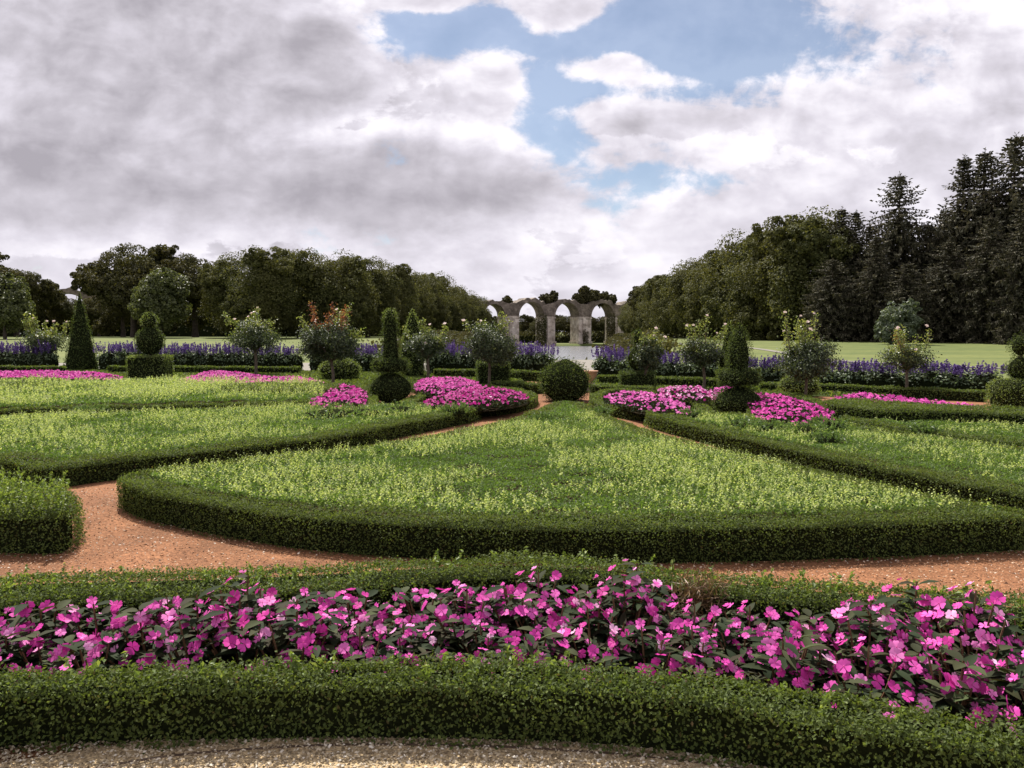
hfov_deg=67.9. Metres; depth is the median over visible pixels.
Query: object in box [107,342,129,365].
salvia
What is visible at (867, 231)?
spruce tree
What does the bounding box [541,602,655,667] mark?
impatiens
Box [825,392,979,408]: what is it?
impatiens carpet
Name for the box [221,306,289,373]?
standard rose
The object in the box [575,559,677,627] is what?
impatiens
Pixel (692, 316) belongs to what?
lime tree
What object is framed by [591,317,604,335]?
oak tree
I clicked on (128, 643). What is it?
impatiens
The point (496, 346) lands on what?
standard rose
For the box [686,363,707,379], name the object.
salvia
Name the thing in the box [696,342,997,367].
lawn path
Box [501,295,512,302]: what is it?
aqueduct shrub
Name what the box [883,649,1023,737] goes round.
impatiens
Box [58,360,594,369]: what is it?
promenade
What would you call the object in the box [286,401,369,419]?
leafy tuft
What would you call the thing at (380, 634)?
impatiens
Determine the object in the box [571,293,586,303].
aqueduct shrub
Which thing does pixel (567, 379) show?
topiary ball
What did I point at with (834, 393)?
ground cover
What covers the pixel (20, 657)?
impatiens
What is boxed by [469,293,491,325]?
lime tree
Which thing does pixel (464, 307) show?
lime tree
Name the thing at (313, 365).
salvia
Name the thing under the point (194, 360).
salvia
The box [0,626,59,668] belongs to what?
impatiens
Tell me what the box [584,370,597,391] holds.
garden urn
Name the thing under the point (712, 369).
salvia
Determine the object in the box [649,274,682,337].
lime tree
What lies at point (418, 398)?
box hedge
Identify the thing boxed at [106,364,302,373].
box hedge
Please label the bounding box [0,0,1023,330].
sky
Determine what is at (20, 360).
salvia
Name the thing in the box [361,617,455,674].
impatiens
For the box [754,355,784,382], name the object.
salvia
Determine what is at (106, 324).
oak tree
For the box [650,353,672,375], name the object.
salvia
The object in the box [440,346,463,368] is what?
salvia
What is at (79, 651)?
impatiens
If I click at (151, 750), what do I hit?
gravel
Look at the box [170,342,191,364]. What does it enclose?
salvia
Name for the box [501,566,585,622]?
impatiens
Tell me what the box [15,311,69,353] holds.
standard rose
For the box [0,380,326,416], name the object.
box hedge
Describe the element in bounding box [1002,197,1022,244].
spruce tree
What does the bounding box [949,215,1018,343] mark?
spruce tree
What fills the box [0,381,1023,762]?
garden path
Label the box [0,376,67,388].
plants
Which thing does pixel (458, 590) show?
impatiens
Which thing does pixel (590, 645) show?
impatiens
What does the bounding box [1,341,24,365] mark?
salvia
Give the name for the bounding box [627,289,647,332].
lime tree
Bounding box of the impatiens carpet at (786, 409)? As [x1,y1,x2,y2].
[745,392,834,425]
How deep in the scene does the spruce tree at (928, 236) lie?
93.43 m
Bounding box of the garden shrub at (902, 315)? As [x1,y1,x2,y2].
[874,298,924,343]
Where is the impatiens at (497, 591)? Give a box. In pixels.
[467,584,573,649]
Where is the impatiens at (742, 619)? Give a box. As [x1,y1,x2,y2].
[707,600,786,653]
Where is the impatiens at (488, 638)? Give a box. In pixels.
[448,618,524,674]
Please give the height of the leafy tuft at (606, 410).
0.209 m
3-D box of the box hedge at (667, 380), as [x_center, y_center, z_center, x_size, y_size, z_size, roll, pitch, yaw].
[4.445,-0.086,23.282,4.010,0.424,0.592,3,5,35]
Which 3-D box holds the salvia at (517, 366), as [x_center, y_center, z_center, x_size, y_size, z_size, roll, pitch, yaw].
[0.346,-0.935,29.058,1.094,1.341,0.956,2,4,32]
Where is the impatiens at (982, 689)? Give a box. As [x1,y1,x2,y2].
[944,653,1023,718]
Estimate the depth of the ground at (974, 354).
71.51 m
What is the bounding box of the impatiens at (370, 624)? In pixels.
[347,601,428,658]
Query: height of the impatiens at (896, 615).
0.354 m
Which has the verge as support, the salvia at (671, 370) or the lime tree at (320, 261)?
the salvia at (671, 370)
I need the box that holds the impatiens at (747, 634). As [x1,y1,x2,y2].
[697,617,781,675]
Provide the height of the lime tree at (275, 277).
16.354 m
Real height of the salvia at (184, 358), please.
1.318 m
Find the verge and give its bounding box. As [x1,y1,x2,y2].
[595,380,989,397]
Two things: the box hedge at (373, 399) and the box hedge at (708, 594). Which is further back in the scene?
the box hedge at (373, 399)
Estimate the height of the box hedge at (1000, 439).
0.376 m
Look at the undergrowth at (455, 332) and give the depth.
118.15 m
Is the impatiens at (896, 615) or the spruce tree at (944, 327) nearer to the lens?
the impatiens at (896, 615)
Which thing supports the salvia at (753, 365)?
on the verge
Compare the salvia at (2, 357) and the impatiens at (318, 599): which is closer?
the impatiens at (318, 599)
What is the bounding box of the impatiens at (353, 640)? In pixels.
[289,603,387,664]
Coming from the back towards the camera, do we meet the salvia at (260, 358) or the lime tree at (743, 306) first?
the lime tree at (743, 306)
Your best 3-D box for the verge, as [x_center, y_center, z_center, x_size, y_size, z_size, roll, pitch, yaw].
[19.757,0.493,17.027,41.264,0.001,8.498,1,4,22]
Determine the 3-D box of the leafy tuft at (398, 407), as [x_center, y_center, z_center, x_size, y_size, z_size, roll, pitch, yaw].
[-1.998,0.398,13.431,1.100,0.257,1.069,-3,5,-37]
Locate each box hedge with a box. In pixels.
[0,364,66,371]
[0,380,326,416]
[0,402,482,487]
[0,466,89,556]
[0,546,1023,650]
[0,644,1023,767]
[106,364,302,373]
[115,400,1023,564]
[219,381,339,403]
[333,381,378,403]
[401,384,538,416]
[433,368,543,381]
[490,380,541,393]
[588,383,655,394]
[589,387,715,421]
[597,374,716,386]
[642,409,1023,516]
[745,390,823,417]
[759,381,986,401]
[822,397,1023,427]
[841,415,1023,446]
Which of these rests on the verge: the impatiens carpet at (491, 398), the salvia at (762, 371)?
the salvia at (762, 371)
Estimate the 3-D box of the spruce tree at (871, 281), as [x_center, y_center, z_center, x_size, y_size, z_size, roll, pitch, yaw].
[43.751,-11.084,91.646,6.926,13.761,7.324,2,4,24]
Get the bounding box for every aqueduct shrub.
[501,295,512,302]
[538,290,558,303]
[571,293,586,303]
[578,285,601,302]
[597,295,606,307]
[602,291,617,305]
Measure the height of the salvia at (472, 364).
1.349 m
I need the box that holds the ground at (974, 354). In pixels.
[0,332,1023,378]
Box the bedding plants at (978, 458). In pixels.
[672,408,1023,488]
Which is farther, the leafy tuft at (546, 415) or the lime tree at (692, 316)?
the lime tree at (692, 316)
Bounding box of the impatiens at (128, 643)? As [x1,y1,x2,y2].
[79,600,203,679]
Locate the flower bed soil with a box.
[45,615,1021,726]
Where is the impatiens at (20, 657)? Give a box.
[0,623,83,683]
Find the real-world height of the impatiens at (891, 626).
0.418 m
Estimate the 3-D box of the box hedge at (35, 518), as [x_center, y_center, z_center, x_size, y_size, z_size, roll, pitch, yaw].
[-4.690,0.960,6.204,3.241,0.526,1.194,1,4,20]
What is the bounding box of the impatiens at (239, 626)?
[186,609,312,679]
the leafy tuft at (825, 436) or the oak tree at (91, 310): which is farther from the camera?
the oak tree at (91, 310)
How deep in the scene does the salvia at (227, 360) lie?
32.83 m
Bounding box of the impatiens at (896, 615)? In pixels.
[859,597,936,682]
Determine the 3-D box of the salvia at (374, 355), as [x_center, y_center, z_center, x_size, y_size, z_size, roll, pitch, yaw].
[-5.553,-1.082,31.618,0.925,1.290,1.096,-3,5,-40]
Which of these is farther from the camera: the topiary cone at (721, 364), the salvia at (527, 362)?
the salvia at (527, 362)
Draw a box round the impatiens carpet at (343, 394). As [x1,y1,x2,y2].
[310,383,368,408]
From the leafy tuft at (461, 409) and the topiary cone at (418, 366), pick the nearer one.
the leafy tuft at (461, 409)
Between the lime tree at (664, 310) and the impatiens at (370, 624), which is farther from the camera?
the lime tree at (664, 310)
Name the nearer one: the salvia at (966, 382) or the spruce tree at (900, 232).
the salvia at (966, 382)
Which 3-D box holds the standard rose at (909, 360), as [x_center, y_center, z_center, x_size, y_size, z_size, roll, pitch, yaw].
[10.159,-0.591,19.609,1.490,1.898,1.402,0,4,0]
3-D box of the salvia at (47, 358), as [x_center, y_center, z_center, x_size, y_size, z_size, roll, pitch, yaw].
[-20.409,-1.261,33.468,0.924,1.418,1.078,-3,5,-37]
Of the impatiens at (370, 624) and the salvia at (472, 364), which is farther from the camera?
the salvia at (472, 364)
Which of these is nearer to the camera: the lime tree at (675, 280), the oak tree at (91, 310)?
the lime tree at (675, 280)
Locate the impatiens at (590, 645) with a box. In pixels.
[548,622,648,681]
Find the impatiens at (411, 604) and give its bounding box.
[374,586,451,645]
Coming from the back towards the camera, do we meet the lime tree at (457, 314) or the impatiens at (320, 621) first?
the lime tree at (457, 314)
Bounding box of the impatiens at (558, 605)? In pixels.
[497,596,586,660]
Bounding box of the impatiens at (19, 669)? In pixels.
[0,654,41,685]
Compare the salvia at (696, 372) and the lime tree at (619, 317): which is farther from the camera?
the lime tree at (619, 317)
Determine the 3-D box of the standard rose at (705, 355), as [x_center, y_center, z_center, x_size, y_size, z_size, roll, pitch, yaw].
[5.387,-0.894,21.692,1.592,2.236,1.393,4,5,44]
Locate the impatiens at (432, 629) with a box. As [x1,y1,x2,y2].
[407,584,518,655]
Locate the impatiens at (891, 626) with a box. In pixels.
[809,598,926,696]
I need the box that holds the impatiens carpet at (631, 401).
[603,390,694,420]
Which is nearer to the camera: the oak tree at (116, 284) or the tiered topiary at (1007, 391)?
the tiered topiary at (1007, 391)
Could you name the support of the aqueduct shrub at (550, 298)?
on the aqueduct
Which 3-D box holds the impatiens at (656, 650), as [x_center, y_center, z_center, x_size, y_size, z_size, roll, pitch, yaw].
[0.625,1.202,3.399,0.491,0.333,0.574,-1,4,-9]
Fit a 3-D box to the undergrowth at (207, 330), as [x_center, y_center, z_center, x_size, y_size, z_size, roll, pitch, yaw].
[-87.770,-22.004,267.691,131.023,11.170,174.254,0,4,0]
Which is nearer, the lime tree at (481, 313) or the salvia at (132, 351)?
the salvia at (132, 351)
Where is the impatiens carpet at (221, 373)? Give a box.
[180,370,324,384]
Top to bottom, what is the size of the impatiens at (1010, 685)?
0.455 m
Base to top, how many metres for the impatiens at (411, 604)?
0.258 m
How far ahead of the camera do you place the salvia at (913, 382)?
20.45 m
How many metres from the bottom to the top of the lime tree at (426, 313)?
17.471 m
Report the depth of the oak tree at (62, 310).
178.78 m
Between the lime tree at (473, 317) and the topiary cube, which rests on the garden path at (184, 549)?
the topiary cube
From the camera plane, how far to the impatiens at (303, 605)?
3.62 m
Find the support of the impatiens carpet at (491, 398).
on the box hedge at (418, 398)
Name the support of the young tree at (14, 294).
on the ground at (974, 354)
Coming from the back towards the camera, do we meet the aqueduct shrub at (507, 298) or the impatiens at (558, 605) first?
the aqueduct shrub at (507, 298)
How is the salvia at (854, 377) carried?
on the verge
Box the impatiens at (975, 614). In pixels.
[904,581,1023,655]
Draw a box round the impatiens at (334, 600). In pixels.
[298,587,387,644]
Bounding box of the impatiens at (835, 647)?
[776,635,891,695]
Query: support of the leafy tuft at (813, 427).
on the bedding plants at (978, 458)
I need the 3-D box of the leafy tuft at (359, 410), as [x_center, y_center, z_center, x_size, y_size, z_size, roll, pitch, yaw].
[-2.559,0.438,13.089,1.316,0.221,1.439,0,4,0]
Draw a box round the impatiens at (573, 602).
[538,584,634,631]
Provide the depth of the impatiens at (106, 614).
3.64 m
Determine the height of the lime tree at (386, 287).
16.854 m
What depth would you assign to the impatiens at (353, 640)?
3.56 m
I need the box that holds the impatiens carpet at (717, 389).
[713,386,766,397]
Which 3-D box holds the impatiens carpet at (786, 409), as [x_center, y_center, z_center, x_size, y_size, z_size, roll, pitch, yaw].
[4.955,0.426,13.708,1.400,0.311,5.157,1,4,13]
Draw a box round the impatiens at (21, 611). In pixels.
[0,599,105,662]
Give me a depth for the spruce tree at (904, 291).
86.78 m
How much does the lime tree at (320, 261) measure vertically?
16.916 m
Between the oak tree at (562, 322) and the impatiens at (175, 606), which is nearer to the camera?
the impatiens at (175, 606)
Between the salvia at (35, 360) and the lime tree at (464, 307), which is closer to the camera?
the salvia at (35, 360)
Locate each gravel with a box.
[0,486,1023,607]
[0,736,767,767]
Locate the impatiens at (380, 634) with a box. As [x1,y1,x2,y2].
[317,620,416,676]
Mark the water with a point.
(579, 352)
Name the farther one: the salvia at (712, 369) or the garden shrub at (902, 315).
the garden shrub at (902, 315)
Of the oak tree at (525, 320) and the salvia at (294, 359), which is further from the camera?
the oak tree at (525, 320)
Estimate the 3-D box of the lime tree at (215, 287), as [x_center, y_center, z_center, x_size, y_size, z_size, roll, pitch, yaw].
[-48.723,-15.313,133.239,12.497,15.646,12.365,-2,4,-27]
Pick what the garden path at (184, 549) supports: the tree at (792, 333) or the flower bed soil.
the flower bed soil
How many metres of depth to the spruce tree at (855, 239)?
97.33 m
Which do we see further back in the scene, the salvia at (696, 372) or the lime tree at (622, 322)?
the lime tree at (622, 322)
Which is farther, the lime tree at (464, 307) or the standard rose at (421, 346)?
the lime tree at (464, 307)
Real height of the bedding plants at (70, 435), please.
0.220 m
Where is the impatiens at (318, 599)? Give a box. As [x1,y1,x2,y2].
[285,587,352,635]
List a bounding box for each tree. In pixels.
[0,252,9,328]
[0,264,65,336]
[0,272,35,338]
[19,292,65,332]
[42,296,90,336]
[69,242,179,336]
[74,296,120,336]
[92,299,141,336]
[127,267,192,337]
[148,252,218,336]
[196,251,249,335]
[218,245,301,334]
[262,246,338,337]
[295,253,338,333]
[312,248,381,337]
[348,256,403,336]
[365,259,422,336]
[402,269,436,331]
[412,271,453,334]
[430,271,465,330]
[445,282,472,330]
[450,290,479,331]
[466,290,486,331]
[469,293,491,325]
[487,310,494,326]
[519,314,534,334]
[525,319,535,335]
[555,315,562,335]
[555,315,569,335]
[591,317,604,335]
[617,299,630,332]
[617,303,629,332]
[624,306,636,332]
[626,284,648,309]
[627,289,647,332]
[633,291,649,330]
[636,274,671,335]
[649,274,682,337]
[657,259,701,338]
[666,257,717,337]
[681,247,739,339]
[699,228,765,339]
[720,223,812,340]
[750,205,863,340]
[757,291,812,340]
[790,259,867,341]
[808,206,862,328]
[829,209,877,340]
[844,226,880,304]
[847,235,902,341]
[852,171,943,329]
[870,261,943,342]
[896,224,947,339]
[913,239,978,342]
[922,210,951,258]
[923,154,1004,285]
[935,147,1015,290]
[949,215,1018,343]
[951,132,1023,318]
[979,199,1023,344]
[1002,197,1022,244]
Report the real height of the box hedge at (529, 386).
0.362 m
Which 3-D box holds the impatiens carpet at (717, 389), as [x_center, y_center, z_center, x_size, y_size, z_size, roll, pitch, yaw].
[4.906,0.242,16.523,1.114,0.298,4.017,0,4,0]
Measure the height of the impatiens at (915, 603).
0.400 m
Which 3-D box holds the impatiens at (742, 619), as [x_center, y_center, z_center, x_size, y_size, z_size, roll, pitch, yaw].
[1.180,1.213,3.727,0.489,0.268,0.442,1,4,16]
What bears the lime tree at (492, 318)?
on the ground at (974, 354)
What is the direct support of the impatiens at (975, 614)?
on the flower bed soil
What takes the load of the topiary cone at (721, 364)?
on the verge
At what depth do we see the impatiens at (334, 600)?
3.92 m
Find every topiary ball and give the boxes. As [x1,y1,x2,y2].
[317,358,362,379]
[537,356,593,401]
[777,375,822,396]
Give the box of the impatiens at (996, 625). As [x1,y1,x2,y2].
[975,613,1023,658]
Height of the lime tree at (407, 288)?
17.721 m
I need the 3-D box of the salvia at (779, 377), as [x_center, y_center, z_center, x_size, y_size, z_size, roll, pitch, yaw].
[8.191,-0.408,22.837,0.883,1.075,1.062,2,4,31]
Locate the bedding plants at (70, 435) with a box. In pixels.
[0,400,446,462]
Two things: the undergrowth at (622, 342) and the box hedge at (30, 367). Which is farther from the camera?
the undergrowth at (622, 342)
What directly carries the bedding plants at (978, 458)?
on the garden path at (184, 549)
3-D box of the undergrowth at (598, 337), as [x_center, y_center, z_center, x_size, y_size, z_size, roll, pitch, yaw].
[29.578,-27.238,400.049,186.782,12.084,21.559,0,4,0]
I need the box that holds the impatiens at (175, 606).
[136,596,200,652]
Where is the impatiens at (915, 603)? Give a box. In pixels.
[860,577,962,651]
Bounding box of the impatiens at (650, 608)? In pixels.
[582,571,669,660]
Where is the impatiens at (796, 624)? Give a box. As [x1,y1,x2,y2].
[758,608,863,652]
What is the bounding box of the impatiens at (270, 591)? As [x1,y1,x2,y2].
[199,583,299,630]
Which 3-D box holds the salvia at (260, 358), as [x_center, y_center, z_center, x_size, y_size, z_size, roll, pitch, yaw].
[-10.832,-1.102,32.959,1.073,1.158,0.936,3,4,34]
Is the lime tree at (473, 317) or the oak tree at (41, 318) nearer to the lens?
the oak tree at (41, 318)
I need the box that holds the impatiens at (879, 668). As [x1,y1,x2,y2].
[811,636,932,724]
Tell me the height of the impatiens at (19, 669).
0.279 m
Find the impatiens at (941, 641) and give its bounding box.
[919,629,1022,703]
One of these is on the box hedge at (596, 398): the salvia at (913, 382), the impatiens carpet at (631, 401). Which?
the impatiens carpet at (631, 401)
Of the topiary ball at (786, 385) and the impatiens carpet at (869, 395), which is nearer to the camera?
the impatiens carpet at (869, 395)
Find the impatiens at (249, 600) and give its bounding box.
[170,570,299,661]
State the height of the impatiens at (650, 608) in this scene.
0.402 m
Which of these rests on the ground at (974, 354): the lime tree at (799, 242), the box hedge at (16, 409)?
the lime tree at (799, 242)
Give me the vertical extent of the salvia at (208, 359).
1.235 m
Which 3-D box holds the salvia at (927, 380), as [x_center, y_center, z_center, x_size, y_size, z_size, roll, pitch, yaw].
[11.248,-0.214,20.505,1.046,0.988,0.883,0,4,-4]
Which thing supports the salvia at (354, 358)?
on the ground at (974, 354)
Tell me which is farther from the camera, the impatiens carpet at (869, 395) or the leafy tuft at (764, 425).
the impatiens carpet at (869, 395)
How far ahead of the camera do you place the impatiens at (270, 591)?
3.87 m
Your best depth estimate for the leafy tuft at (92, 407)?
13.19 m
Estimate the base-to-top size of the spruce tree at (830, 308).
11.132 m
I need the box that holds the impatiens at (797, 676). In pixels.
[735,636,861,705]
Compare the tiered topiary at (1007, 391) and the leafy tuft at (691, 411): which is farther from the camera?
the tiered topiary at (1007, 391)
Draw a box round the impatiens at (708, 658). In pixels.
[656,619,754,691]
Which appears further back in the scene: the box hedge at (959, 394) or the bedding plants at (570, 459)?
the box hedge at (959, 394)
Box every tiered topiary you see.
[125,311,174,377]
[366,307,414,402]
[618,329,656,389]
[709,322,765,413]
[983,333,1023,410]
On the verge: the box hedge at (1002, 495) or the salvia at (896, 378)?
the salvia at (896, 378)
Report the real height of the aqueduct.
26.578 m
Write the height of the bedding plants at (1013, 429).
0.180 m
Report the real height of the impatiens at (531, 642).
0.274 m
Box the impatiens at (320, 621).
[233,594,354,679]
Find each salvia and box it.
[0,339,12,366]
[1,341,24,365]
[12,343,33,365]
[16,342,33,365]
[28,346,50,365]
[37,339,60,365]
[93,341,115,369]
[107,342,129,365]
[114,340,136,365]
[125,343,144,355]
[160,344,176,363]
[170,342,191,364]
[176,342,196,367]
[185,341,212,366]
[195,344,221,365]
[212,341,229,365]
[222,342,239,365]
[225,344,250,367]
[237,347,262,366]
[252,345,270,366]
[262,342,284,366]
[272,345,294,365]
[281,345,305,368]
[307,354,322,369]
[349,343,368,370]
[358,343,374,370]
[366,344,382,371]
[426,344,441,373]
[438,339,455,368]
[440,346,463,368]
[450,341,471,370]
[464,348,477,368]
[507,341,520,370]
[514,342,533,371]
[517,341,537,370]
[532,341,558,371]
[591,344,614,378]
[606,346,629,374]
[608,351,629,376]
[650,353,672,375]
[659,350,683,378]
[673,354,691,377]
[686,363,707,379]
[705,347,719,379]
[746,356,758,385]
[749,355,778,386]
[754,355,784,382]
[771,353,788,381]
[817,361,841,385]
[831,358,857,386]
[843,358,877,386]
[860,358,894,385]
[879,364,912,387]
[900,363,933,387]
[911,358,949,389]
[931,360,964,390]
[951,364,988,391]
[962,360,1007,393]
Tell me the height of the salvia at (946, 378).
0.933 m
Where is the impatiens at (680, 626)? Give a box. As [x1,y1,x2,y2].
[652,599,744,656]
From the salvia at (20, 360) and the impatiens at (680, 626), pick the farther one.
the salvia at (20, 360)
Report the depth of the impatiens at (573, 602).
3.92 m
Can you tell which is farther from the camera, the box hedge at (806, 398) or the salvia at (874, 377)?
the salvia at (874, 377)
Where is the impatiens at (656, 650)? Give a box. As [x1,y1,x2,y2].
[599,618,712,686]
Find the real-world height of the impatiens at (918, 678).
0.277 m
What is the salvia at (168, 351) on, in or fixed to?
on the ground at (974, 354)
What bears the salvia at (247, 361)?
on the ground at (974, 354)
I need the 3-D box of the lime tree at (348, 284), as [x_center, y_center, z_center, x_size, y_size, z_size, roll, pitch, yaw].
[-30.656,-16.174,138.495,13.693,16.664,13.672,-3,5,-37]
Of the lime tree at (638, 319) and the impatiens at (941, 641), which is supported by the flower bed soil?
the impatiens at (941, 641)
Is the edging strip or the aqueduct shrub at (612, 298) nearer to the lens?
the edging strip
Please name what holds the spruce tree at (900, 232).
on the ground at (974, 354)
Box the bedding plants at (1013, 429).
[862,416,1023,441]
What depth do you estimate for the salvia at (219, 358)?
32.90 m
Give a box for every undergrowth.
[0,301,398,336]
[360,329,482,357]
[380,335,476,358]
[519,330,604,342]
[585,336,642,359]
[613,329,684,357]
[667,330,781,339]
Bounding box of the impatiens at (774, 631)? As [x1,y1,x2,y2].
[746,627,826,674]
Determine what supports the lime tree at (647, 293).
on the ground at (974, 354)
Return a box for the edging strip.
[95,743,738,767]
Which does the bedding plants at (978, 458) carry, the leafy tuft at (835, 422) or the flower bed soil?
the leafy tuft at (835, 422)
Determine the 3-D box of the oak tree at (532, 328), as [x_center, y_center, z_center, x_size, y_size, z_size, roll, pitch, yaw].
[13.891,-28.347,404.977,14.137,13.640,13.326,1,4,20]
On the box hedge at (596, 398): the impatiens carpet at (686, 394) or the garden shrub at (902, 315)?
the impatiens carpet at (686, 394)
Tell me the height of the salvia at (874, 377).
0.973 m
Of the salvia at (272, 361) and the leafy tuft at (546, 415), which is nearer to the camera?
the leafy tuft at (546, 415)
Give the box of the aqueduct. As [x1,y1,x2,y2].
[59,287,627,345]
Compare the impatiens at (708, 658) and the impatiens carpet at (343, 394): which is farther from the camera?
the impatiens carpet at (343, 394)
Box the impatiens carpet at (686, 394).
[656,385,716,405]
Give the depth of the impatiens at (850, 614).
3.66 m
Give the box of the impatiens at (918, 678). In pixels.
[864,643,980,704]
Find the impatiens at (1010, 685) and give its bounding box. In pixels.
[970,650,1023,747]
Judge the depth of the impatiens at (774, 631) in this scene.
3.47 m
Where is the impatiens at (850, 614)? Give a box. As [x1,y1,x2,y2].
[818,600,928,652]
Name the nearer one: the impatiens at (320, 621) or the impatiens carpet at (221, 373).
the impatiens at (320, 621)
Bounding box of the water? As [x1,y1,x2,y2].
[514,346,605,359]
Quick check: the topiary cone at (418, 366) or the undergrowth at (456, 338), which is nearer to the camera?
the topiary cone at (418, 366)
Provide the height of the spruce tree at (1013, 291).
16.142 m
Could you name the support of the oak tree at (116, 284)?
on the ground at (974, 354)
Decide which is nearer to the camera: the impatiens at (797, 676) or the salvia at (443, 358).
the impatiens at (797, 676)
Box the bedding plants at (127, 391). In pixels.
[0,373,323,409]
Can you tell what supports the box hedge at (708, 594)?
on the flower bed soil
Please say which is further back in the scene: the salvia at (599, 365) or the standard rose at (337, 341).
the salvia at (599, 365)
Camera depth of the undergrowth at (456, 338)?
121.13 m
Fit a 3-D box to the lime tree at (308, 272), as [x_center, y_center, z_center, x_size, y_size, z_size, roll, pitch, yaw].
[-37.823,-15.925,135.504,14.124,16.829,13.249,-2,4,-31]
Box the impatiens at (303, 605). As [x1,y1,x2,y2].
[252,603,307,655]
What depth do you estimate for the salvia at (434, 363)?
29.98 m
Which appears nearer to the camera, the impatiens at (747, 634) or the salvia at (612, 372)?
the impatiens at (747, 634)
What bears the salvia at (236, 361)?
on the ground at (974, 354)
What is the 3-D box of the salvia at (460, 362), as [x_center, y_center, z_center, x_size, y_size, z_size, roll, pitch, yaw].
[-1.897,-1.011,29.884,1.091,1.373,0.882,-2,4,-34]
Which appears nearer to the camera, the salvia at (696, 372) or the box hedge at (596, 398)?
the box hedge at (596, 398)
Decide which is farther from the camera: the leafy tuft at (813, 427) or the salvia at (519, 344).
the salvia at (519, 344)
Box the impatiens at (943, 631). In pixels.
[915,602,1023,680]
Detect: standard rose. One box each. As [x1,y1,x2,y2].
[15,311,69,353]
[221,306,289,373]
[292,301,371,382]
[400,317,451,377]
[459,311,529,384]
[630,327,668,374]
[673,313,727,387]
[772,309,843,394]
[875,324,941,386]
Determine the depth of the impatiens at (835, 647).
3.31 m
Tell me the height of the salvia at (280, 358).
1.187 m
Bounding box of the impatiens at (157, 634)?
[140,585,246,681]
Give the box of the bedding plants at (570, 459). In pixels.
[151,400,996,520]
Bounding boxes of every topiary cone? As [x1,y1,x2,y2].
[63,291,98,369]
[398,309,427,375]
[714,320,734,386]
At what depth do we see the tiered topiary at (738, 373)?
14.61 m
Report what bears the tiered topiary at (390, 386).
on the garden path at (184, 549)
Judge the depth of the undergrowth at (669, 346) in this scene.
61.35 m
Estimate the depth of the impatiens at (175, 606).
3.74 m
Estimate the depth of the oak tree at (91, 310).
186.25 m
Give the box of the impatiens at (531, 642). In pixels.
[488,627,583,677]
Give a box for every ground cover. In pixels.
[65,369,522,390]
[593,378,985,396]
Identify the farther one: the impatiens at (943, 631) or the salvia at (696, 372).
the salvia at (696, 372)
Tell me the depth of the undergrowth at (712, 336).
156.98 m
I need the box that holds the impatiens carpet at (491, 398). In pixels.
[423,385,529,411]
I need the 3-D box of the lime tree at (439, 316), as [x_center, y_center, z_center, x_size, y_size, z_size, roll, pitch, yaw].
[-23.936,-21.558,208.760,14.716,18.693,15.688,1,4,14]
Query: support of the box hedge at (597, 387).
on the garden path at (184, 549)
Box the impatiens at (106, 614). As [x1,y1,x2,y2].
[45,596,161,663]
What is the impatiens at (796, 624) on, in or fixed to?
on the flower bed soil
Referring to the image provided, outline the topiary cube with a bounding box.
[475,360,511,384]
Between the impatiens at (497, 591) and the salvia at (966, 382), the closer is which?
the impatiens at (497, 591)
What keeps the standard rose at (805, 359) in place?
on the garden path at (184, 549)
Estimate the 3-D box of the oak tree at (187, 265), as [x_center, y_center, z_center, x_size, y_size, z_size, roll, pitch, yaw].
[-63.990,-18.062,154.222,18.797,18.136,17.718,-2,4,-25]
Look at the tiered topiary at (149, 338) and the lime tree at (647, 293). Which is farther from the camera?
the lime tree at (647, 293)
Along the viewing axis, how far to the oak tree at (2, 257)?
153.90 m
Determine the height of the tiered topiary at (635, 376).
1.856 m
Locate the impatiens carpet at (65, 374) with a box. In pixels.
[0,369,123,380]
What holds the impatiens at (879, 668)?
on the flower bed soil
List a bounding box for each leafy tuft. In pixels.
[72,402,110,412]
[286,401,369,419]
[323,403,398,416]
[365,400,433,414]
[439,401,472,414]
[527,411,561,422]
[591,405,614,415]
[678,406,700,416]
[721,415,762,428]
[751,418,788,431]
[782,419,834,434]
[807,429,845,444]
[809,414,851,429]
[907,421,943,433]
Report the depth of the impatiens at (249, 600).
3.59 m
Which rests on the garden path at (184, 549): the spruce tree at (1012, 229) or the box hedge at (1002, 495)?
the box hedge at (1002, 495)
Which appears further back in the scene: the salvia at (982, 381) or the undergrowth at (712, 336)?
the undergrowth at (712, 336)
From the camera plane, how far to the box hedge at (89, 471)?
9.25 m
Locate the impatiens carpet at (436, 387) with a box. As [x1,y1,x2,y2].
[414,376,481,397]
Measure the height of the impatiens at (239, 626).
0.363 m
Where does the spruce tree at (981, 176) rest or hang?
on the ground at (974, 354)
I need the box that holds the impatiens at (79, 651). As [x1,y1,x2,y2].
[26,630,132,683]
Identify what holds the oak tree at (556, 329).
on the ground at (974, 354)
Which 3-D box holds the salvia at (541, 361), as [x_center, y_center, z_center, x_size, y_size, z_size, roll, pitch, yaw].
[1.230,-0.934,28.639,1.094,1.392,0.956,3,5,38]
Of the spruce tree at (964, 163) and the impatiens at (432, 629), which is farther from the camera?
the spruce tree at (964, 163)
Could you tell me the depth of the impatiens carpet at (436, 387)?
18.69 m
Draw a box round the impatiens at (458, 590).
[426,579,505,633]

